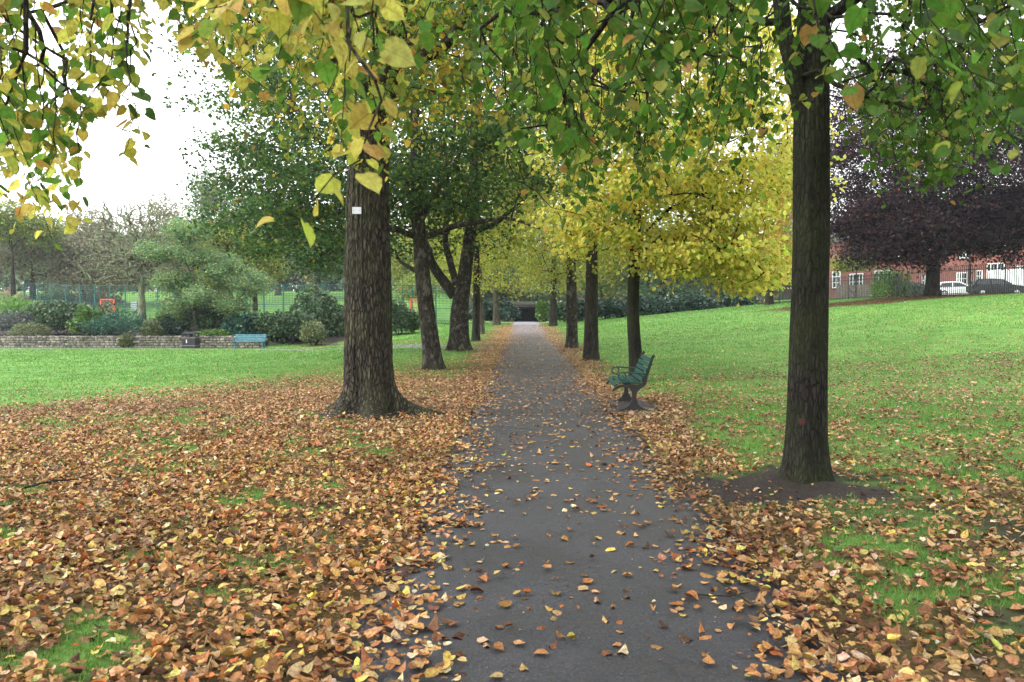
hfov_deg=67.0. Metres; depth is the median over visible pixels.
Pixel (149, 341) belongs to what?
stone wall
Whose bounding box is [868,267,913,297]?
shrub
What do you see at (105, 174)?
sky
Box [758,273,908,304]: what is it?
railing
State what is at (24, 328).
shrub
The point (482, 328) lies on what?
lime tree
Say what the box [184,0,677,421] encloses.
lime tree
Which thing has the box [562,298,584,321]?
shrub
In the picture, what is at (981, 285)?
parked car
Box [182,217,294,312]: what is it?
park tree
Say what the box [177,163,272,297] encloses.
park tree
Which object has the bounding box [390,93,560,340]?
lime tree
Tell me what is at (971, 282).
railing
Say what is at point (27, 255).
park tree
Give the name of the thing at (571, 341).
lime tree
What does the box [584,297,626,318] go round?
shrub
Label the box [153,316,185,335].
shrub
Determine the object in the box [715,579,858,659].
fallen twig
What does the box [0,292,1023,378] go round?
fallen leaves
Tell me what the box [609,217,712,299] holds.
park tree
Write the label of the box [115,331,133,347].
shrub
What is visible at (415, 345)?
side path
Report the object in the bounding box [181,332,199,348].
litter bin
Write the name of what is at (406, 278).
park tree
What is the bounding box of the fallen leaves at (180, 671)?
[0,440,1023,681]
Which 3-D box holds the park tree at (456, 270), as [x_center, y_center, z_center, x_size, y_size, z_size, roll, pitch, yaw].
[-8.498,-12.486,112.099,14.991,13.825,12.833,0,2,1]
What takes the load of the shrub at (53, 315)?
on the ground at (842, 487)
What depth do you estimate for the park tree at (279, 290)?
103.91 m
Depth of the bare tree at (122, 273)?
50.68 m
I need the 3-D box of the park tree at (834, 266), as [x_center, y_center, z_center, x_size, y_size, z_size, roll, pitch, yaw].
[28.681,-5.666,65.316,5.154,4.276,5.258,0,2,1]
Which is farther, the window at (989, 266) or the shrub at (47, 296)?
the shrub at (47, 296)
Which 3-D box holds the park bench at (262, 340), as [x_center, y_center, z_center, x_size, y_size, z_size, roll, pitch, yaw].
[-15.351,0.032,45.248,1.840,0.853,0.578,0,2,1]
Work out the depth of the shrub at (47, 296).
92.70 m
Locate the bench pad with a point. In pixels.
(625, 404)
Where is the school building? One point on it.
(949, 275)
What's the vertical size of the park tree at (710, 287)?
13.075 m
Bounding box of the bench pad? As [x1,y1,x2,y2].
[598,399,663,415]
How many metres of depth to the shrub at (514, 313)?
79.34 m
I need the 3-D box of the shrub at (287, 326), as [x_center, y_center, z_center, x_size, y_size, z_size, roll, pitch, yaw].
[-14.330,-0.975,49.001,4.335,2.149,3.388,0,2,1]
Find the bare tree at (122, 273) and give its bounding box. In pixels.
[66,191,186,334]
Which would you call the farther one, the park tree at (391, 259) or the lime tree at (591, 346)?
the park tree at (391, 259)
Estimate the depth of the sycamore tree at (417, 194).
20.74 m
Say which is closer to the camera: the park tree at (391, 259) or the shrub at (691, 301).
the shrub at (691, 301)
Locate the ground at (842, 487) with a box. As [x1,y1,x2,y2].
[0,291,1023,681]
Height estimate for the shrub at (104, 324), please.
1.938 m
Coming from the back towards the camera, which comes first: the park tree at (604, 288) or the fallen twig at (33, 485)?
the park tree at (604, 288)
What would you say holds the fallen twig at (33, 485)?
on the fallen leaves at (180, 671)
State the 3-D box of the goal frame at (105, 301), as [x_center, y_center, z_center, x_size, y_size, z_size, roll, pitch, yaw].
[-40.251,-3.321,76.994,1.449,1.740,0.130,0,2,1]
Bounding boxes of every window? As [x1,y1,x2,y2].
[831,271,840,288]
[849,273,862,284]
[874,270,892,281]
[956,272,967,283]
[976,270,982,278]
[988,263,1004,270]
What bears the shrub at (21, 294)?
on the ground at (842, 487)
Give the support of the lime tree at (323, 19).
on the ground at (842, 487)
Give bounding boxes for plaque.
[352,207,360,213]
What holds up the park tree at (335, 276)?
on the ground at (842, 487)
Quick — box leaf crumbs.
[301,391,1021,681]
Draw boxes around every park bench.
[232,334,266,348]
[606,351,654,410]
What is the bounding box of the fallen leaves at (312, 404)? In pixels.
[0,350,1023,450]
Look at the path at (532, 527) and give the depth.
4.83 m
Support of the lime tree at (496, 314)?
on the ground at (842, 487)
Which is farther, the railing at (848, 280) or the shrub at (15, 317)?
the railing at (848, 280)
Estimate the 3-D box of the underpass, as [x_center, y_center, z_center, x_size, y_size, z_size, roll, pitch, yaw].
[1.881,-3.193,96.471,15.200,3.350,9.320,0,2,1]
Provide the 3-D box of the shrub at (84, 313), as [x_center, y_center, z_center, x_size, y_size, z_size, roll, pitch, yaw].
[-27.133,-1.346,49.331,2.351,2.263,2.110,0,2,11]
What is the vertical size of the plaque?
0.105 m
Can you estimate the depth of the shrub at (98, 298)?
92.94 m
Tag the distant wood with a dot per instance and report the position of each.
(5, 281)
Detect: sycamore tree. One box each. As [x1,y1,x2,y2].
[136,0,582,369]
[149,0,554,350]
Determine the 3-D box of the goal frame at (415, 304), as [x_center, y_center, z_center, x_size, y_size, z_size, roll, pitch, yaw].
[-7.676,-2.342,61.568,0.978,2.056,0.130,0,2,1]
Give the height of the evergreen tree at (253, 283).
8.136 m
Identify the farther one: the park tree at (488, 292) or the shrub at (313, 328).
the park tree at (488, 292)
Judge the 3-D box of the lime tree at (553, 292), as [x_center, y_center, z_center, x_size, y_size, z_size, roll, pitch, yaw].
[3.586,-8.325,58.878,11.105,14.606,10.156,1,2,26]
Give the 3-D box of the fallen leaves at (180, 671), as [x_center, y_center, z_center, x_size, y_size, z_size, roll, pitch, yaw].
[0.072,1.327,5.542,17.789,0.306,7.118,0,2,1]
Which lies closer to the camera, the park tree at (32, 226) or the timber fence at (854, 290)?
the timber fence at (854, 290)
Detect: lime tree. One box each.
[0,0,437,249]
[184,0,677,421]
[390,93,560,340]
[409,133,556,333]
[425,0,1023,483]
[433,149,550,324]
[482,57,672,348]
[491,138,620,325]
[495,1,847,381]
[495,6,722,360]
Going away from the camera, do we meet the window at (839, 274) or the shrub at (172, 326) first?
the shrub at (172, 326)
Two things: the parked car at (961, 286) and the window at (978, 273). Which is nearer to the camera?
the parked car at (961, 286)
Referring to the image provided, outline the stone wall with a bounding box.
[0,335,268,347]
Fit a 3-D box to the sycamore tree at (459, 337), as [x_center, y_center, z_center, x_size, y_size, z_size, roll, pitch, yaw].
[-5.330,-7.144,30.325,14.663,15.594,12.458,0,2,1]
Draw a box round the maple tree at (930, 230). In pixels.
[779,28,1023,296]
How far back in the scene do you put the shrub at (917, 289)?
63.03 m
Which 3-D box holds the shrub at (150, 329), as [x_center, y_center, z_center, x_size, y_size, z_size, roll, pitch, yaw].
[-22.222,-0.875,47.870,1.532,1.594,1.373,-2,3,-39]
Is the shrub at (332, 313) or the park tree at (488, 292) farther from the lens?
the park tree at (488, 292)
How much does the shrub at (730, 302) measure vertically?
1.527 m
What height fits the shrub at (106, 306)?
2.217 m
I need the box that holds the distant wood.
[0,225,791,302]
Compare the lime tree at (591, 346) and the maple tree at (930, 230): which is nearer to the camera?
the lime tree at (591, 346)
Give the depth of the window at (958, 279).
93.26 m
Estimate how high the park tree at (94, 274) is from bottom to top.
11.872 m
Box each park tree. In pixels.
[0,194,75,307]
[0,212,87,299]
[36,204,158,305]
[122,188,200,296]
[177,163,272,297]
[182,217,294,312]
[240,204,292,294]
[261,221,344,296]
[324,234,399,281]
[391,236,443,306]
[428,222,492,296]
[472,228,526,297]
[512,212,581,300]
[556,243,643,301]
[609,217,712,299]
[688,217,762,302]
[754,177,792,304]
[756,132,839,299]
[829,254,880,295]
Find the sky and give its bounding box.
[0,0,1023,295]
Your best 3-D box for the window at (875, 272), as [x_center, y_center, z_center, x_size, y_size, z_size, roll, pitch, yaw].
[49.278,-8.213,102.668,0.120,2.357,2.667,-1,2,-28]
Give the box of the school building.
[829,233,1023,297]
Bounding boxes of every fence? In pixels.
[23,282,454,323]
[837,284,886,297]
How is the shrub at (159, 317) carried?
on the ground at (842, 487)
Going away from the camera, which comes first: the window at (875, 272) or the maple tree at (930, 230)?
the maple tree at (930, 230)
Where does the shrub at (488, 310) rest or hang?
on the ground at (842, 487)
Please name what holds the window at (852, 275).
in the school building
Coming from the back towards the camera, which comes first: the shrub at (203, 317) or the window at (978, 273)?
the window at (978, 273)
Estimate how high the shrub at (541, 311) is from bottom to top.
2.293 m
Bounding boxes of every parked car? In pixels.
[940,281,967,294]
[966,278,1022,293]
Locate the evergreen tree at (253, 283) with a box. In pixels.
[126,212,280,331]
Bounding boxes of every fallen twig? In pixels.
[21,475,101,489]
[697,590,757,596]
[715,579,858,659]
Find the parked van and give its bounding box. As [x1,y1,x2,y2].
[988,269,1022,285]
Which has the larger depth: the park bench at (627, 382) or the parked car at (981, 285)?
the parked car at (981, 285)
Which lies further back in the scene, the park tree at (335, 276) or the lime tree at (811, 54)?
the park tree at (335, 276)
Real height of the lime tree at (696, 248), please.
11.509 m
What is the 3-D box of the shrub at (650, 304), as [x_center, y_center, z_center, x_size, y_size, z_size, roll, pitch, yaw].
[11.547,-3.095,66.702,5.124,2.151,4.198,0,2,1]
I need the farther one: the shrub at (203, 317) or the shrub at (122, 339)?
the shrub at (203, 317)
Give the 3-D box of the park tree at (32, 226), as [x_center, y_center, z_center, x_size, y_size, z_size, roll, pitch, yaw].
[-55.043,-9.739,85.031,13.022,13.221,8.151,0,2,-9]
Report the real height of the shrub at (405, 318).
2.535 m
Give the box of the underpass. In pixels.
[469,301,565,321]
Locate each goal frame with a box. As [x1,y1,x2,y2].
[100,299,114,313]
[409,299,418,313]
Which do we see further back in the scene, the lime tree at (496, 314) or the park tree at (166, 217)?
the park tree at (166, 217)
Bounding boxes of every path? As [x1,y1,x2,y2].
[1,344,504,350]
[332,321,875,681]
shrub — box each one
[0,287,28,303]
[0,295,45,330]
[0,310,37,335]
[6,321,51,335]
[21,299,85,334]
[36,287,77,303]
[63,290,122,303]
[64,302,108,335]
[75,308,153,335]
[92,302,129,334]
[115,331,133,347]
[139,314,164,335]
[153,297,186,321]
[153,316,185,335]
[182,303,232,331]
[193,328,232,335]
[219,311,260,335]
[249,309,316,341]
[288,280,343,336]
[298,320,326,345]
[392,297,419,334]
[469,298,509,322]
[499,300,521,321]
[534,299,549,321]
[546,301,565,320]
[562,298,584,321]
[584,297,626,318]
[623,293,674,315]
[669,291,723,311]
[717,293,764,306]
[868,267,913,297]
[904,283,923,295]
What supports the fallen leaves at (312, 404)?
on the ground at (842, 487)
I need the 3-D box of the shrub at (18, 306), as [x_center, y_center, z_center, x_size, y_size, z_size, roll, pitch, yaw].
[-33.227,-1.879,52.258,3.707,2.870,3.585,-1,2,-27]
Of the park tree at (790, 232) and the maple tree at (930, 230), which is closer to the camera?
the maple tree at (930, 230)
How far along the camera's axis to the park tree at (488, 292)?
120.29 m
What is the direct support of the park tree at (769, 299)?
on the ground at (842, 487)
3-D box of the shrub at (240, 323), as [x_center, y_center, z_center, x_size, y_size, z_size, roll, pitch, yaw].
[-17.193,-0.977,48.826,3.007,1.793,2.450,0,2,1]
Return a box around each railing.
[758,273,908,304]
[906,262,1023,295]
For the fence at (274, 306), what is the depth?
77.19 m
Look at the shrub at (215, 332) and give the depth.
47.48 m
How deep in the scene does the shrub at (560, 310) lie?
71.30 m

